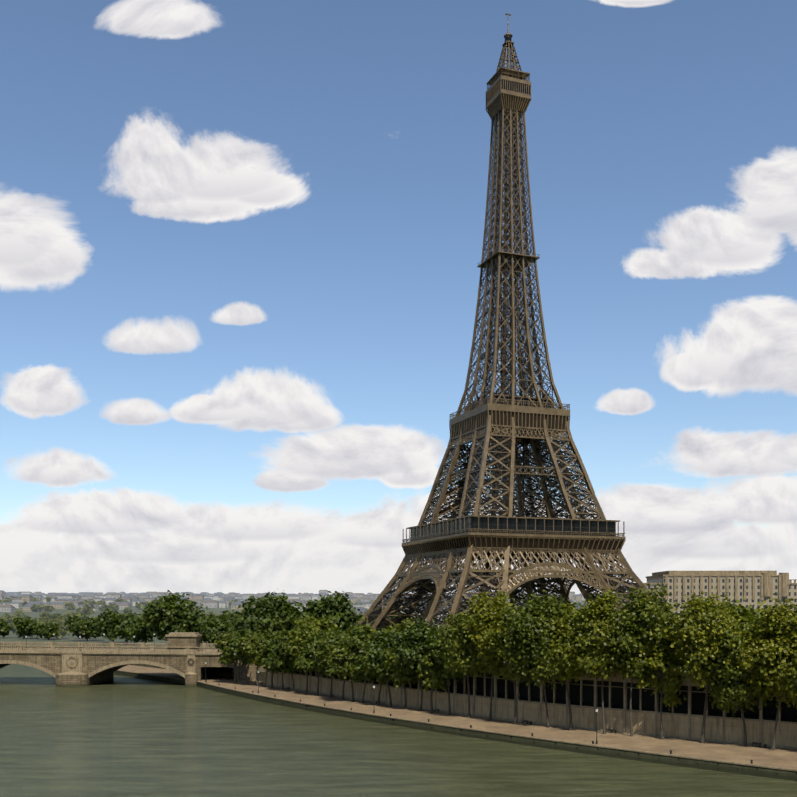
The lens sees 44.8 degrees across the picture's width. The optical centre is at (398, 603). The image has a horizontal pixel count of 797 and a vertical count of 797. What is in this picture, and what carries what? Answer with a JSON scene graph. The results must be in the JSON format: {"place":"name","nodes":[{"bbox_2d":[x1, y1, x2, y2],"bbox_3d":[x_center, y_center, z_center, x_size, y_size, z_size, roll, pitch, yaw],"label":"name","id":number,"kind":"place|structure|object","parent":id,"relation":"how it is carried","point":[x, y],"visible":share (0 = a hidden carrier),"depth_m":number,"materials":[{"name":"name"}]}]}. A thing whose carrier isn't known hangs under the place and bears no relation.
{"place":"outdoors","nodes":[
{"label":"outdoors","id":0,"kind":"place"},
{"bbox_2d":[0,599,584,623],"bbox_3d":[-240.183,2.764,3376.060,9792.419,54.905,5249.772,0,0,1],"label":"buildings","id":1,"kind":"structure","parent":0,"point":[33,615],"depth_m":1814.42,"materials":[{"name":"grey"}]},
{"bbox_2d":[0,596,525,613],"bbox_3d":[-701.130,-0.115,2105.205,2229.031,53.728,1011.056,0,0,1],"label":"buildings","id":2,"kind":"structure","parent":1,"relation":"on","point":[112,607],"depth_m":1878.03,"materials":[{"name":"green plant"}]},
{"bbox_2d":[0,592,619,610],"bbox_3d":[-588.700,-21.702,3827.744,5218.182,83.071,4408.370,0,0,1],"label":"city","id":3,"kind":"object","parent":1,"relation":"on","point":[222,604],"visible":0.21,"depth_m":2879.95,"materials":[{"name":"concrete"}]},
{"bbox_2d":[0,590,624,611],"bbox_3d":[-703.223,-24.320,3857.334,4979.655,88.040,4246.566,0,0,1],"label":"city","id":4,"kind":"object","parent":1,"relation":"on","point":[122,606],"visible":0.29,"depth_m":2472.36,"materials":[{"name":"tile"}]},
{"bbox_2d":[0,664,796,796],"bbox_3d":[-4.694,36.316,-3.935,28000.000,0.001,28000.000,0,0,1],"label":"river water","id":5,"kind":"structure","parent":0,"point":[122,736],"depth_m":227.70,"materials":[{"name":"green liquid"}]},
{"bbox_2d":[0,624,796,780],"bbox_3d":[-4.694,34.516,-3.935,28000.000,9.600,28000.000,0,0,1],"label":"ground","id":6,"kind":"structure","parent":0,"point":[777,763],"depth_m":260.61,"materials":[{"name":"beige concrete"}]},
{"bbox_2d":[0,610,224,638],"bbox_3d":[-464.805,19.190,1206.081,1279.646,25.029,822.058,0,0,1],"label":"treeline","id":7,"kind":"object","parent":6,"relation":"on","point":[43,617],"visible":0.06,"depth_m":1043.43,"materials":[{"name":"green plant"}]},
{"bbox_2d":[0,632,265,686],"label":"bridge","id":8,"kind":"structure","parent":6,"relation":"on","point":[186,655],"depth_m":425.26,"materials":[{"name":"stone"}]},
{"bbox_2d":[0,590,410,646],"bbox_3d":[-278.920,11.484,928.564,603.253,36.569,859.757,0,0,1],"label":"park trees","id":9,"kind":"object","parent":6,"relation":"on","point":[161,617],"visible":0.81,"depth_m":550.14,"materials":[{"name":"green plant"}]},
{"bbox_2d":[212,630,250,682],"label":"quay tree","id":10,"kind":"object","parent":6,"relation":"on","point":[222,645],"visible":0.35,"depth_m":406.94,"materials":[{"name":"green plant"}]},
{"bbox_2d":[227,628,252,684],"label":"quay tree","id":11,"kind":"object","parent":6,"relation":"on","point":[237,653],"visible":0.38,"depth_m":401.30,"materials":[{"name":"green plant"}]},
{"bbox_2d":[236,630,272,685],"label":"quay tree","id":12,"kind":"object","parent":6,"relation":"on","point":[251,642],"visible":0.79,"depth_m":393.82,"materials":[{"name":"green plant"}]},
{"bbox_2d":[253,633,279,687],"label":"quay tree","id":13,"kind":"object","parent":6,"relation":"on","point":[266,651],"visible":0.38,"depth_m":386.68,"materials":[{"name":"green plant"}]},
{"bbox_2d":[267,629,294,689],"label":"quay tree","id":14,"kind":"object","parent":6,"relation":"on","point":[277,635],"visible":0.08,"depth_m":377.50,"materials":[{"name":"green plant"}]},
{"bbox_2d":[267,634,301,691],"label":"quay tree","id":15,"kind":"object","parent":6,"relation":"on","point":[282,662],"visible":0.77,"depth_m":370.58,"materials":[{"name":"green plant"}]},
{"bbox_2d":[281,626,316,692],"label":"quay tree","id":16,"kind":"object","parent":6,"relation":"on","point":[295,641],"visible":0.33,"depth_m":363.11,"materials":[{"name":"green plant"}]},
{"bbox_2d":[278,614,337,633],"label":"tree","id":17,"kind":"object","parent":6,"relation":"on","point":[308,619],"visible":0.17,"depth_m":416.35,"materials":[{"name":"green plant"}]},
{"bbox_2d":[25,633,597,743],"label":"street lamps","id":18,"kind":"object","parent":6,"relation":"on","point":[596,709],"visible":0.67,"depth_m":364.70,"materials":[{"name":"grey metal"}]},
{"bbox_2d":[294,631,328,695],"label":"quay tree","id":19,"kind":"object","parent":6,"relation":"on","point":[309,661],"visible":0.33,"depth_m":354.05,"materials":[{"name":"green plant"}]},
{"bbox_2d":[295,617,332,633],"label":"tree","id":20,"kind":"object","parent":6,"relation":"on","point":[323,624],"visible":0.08,"depth_m":404.02,"materials":[{"name":"green plant"}]},
{"bbox_2d":[313,638,334,697],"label":"quay tree","id":21,"kind":"object","parent":6,"relation":"on","point":[319,655],"visible":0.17,"depth_m":347.65,"materials":[{"name":"green plant"}]},
{"bbox_2d":[312,623,341,639],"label":"tree","id":22,"kind":"object","parent":6,"relation":"on","point":[328,630],"visible":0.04,"depth_m":391.38,"materials":[{"name":"green plant"}]},
{"bbox_2d":[321,633,365,701],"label":"quay tree","id":23,"kind":"object","parent":6,"relation":"on","point":[340,658],"visible":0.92,"depth_m":330.15,"materials":[{"name":"green plant"}]},
{"bbox_2d":[321,624,371,699],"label":"quay tree","id":24,"kind":"object","parent":6,"relation":"on","point":[355,632],"visible":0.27,"depth_m":341.38,"materials":[{"name":"green plant"}]},
{"bbox_2d":[349,617,374,642],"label":"tree","id":25,"kind":"object","parent":6,"relation":"on","point":[365,628],"visible":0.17,"depth_m":373.50,"materials":[{"name":"green plant"}]},
{"bbox_2d":[351,640,374,702],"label":"quay tree","id":26,"kind":"object","parent":6,"relation":"on","point":[359,676],"visible":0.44,"depth_m":326.50,"materials":[{"name":"green plant"}]},
{"bbox_2d":[359,641,391,704],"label":"quay tree","id":27,"kind":"object","parent":6,"relation":"on","point":[383,682],"visible":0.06,"depth_m":321.56,"materials":[{"name":"green plant"}]},
{"bbox_2d":[366,624,395,641],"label":"tree","id":28,"kind":"object","parent":6,"relation":"on","point":[387,628],"depth_m":365.88,"materials":[{"name":"green plant"}]},
{"bbox_2d":[365,629,397,706],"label":"quay tree","id":29,"kind":"object","parent":6,"relation":"on","point":[376,649],"visible":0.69,"depth_m":315.74,"materials":[{"name":"green plant"}]},
{"bbox_2d":[381,645,416,707],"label":"quay tree","id":30,"kind":"object","parent":6,"relation":"on","point":[402,678],"visible":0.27,"depth_m":308.09,"materials":[{"name":"green plant"}]},
{"bbox_2d":[391,616,414,638],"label":"tree","id":31,"kind":"object","parent":6,"relation":"on","point":[398,627],"visible":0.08,"depth_m":356.48,"materials":[{"name":"green plant"}]},
{"bbox_2d":[388,616,437,710],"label":"quay tree","id":32,"kind":"object","parent":6,"relation":"on","point":[410,642],"visible":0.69,"depth_m":302.19,"materials":[{"name":"green plant"}]},
{"bbox_2d":[416,653,452,712],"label":"quay tree","id":33,"kind":"object","parent":6,"relation":"on","point":[428,669],"visible":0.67,"depth_m":296.87,"materials":[{"name":"green plant"}]},
{"bbox_2d":[425,624,463,714],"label":"quay tree","id":34,"kind":"object","parent":6,"relation":"on","point":[437,652],"visible":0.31,"depth_m":293.81,"materials":[{"name":"green plant"}]},
{"bbox_2d":[438,609,488,717],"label":"quay tree","id":35,"kind":"object","parent":6,"relation":"on","point":[460,658],"visible":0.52,"depth_m":282.12,"materials":[{"name":"green plant"}]},
{"bbox_2d":[341,600,623,626],"bbox_3d":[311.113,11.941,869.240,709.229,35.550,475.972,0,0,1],"label":"city blocks","id":36,"kind":"structure","parent":6,"relation":"on","point":[362,610],"depth_m":680.88,"materials":[{"name":"grey"}]},
{"bbox_2d":[206,681,765,763],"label":"quay furniture","id":37,"kind":"object","parent":6,"relation":"on","point":[611,730],"visible":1,"depth_m":254.71,"materials":[{"name":"grey metal"}]},
{"bbox_2d":[458,589,514,719],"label":"quay tree","id":38,"kind":"object","parent":6,"relation":"on","point":[484,619],"visible":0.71,"depth_m":275.95,"materials":[{"name":"green plant"}]},
{"bbox_2d":[482,601,534,723],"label":"quay tree","id":39,"kind":"object","parent":6,"relation":"on","point":[494,640],"visible":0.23,"depth_m":269.36,"materials":[{"name":"green plant"}]},
{"bbox_2d":[354,13,685,670],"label":"eiffel tower","id":40,"kind":"structure","parent":6,"relation":"on","point":[502,426],"depth_m":461.85,"materials":[{"name":"metal"}]},
{"bbox_2d":[265,655,796,748],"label":"retaining wall","id":41,"kind":"structure","parent":6,"relation":"on","point":[684,720],"depth_m":263.46,"materials":[{"name":"stone"}]},
{"bbox_2d":[498,589,578,726],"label":"quay tree","id":42,"kind":"object","parent":6,"relation":"on","point":[531,630],"visible":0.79,"depth_m":261.17,"materials":[{"name":"green plant"}]},
{"bbox_2d":[533,604,587,730],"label":"quay tree","id":43,"kind":"object","parent":6,"relation":"on","point":[563,667],"visible":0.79,"depth_m":256.88,"materials":[{"name":"green plant"}]},
{"bbox_2d":[560,601,581,614],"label":"tree","id":44,"kind":"object","parent":6,"relation":"on","point":[576,603],"depth_m":282.04,"materials":[{"name":"green plant"}]},
{"bbox_2d":[564,585,638,733],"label":"quay tree","id":45,"kind":"object","parent":6,"relation":"on","point":[595,645],"visible":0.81,"depth_m":248.65,"materials":[{"name":"green plant"}]},
{"bbox_2d":[604,583,677,735],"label":"quay tree","id":46,"kind":"object","parent":6,"relation":"on","point":[645,610],"visible":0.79,"depth_m":243.25,"materials":[{"name":"green plant"}]},
{"bbox_2d":[633,612,686,738],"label":"quay tree","id":47,"kind":"object","parent":6,"relation":"on","point":[668,682],"visible":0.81,"depth_m":241.28,"materials":[{"name":"green plant"}]},
{"bbox_2d":[586,596,765,633],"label":"park trees","id":48,"kind":"object","parent":6,"relation":"on","point":[751,610],"visible":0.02,"depth_m":322.26,"materials":[{"name":"green plant"}]},
{"bbox_2d":[672,613,684,670],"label":"tree","id":49,"kind":"object","parent":6,"relation":"on","point":[678,651],"depth_m":261.91,"materials":[{"name":"green plant"}]},
{"bbox_2d":[661,587,750,742],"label":"quay tree","id":50,"kind":"object","parent":6,"relation":"on","point":[700,621],"visible":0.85,"depth_m":230.83,"materials":[{"name":"green plant"}]},
{"bbox_2d":[628,571,796,613],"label":"palace building","id":51,"kind":"structure","parent":6,"relation":"on","point":[752,588],"depth_m":530.58,"materials":[{"name":"stone"}]},
{"bbox_2d":[703,624,768,745],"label":"quay tree","id":52,"kind":"object","parent":6,"relation":"on","point":[728,697],"visible":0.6,"depth_m":226.88,"materials":[{"name":"green plant"}]},
{"bbox_2d":[722,595,753,637],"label":"tree","id":53,"kind":"object","parent":6,"relation":"on","point":[745,612],"visible":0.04,"depth_m":256.88,"materials":[{"name":"green plant"}]},
{"bbox_2d":[724,593,796,749],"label":"quay tree","id":54,"kind":"object","parent":6,"relation":"on","point":[775,638],"visible":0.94,"depth_m":221.27,"materials":[{"name":"green plant"}]},
{"bbox_2d":[772,605,796,695],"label":"quay tree","id":55,"kind":"object","parent":6,"relation":"on","point":[793,677],"visible":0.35,"depth_m":216.43,"materials":[{"name":"green plant"}]},
{"bbox_2d":[0,0,796,594],"label":"sky","id":56,"kind":"structure","parent":0,"point":[241,241],"materials":[{"name":"blue"}]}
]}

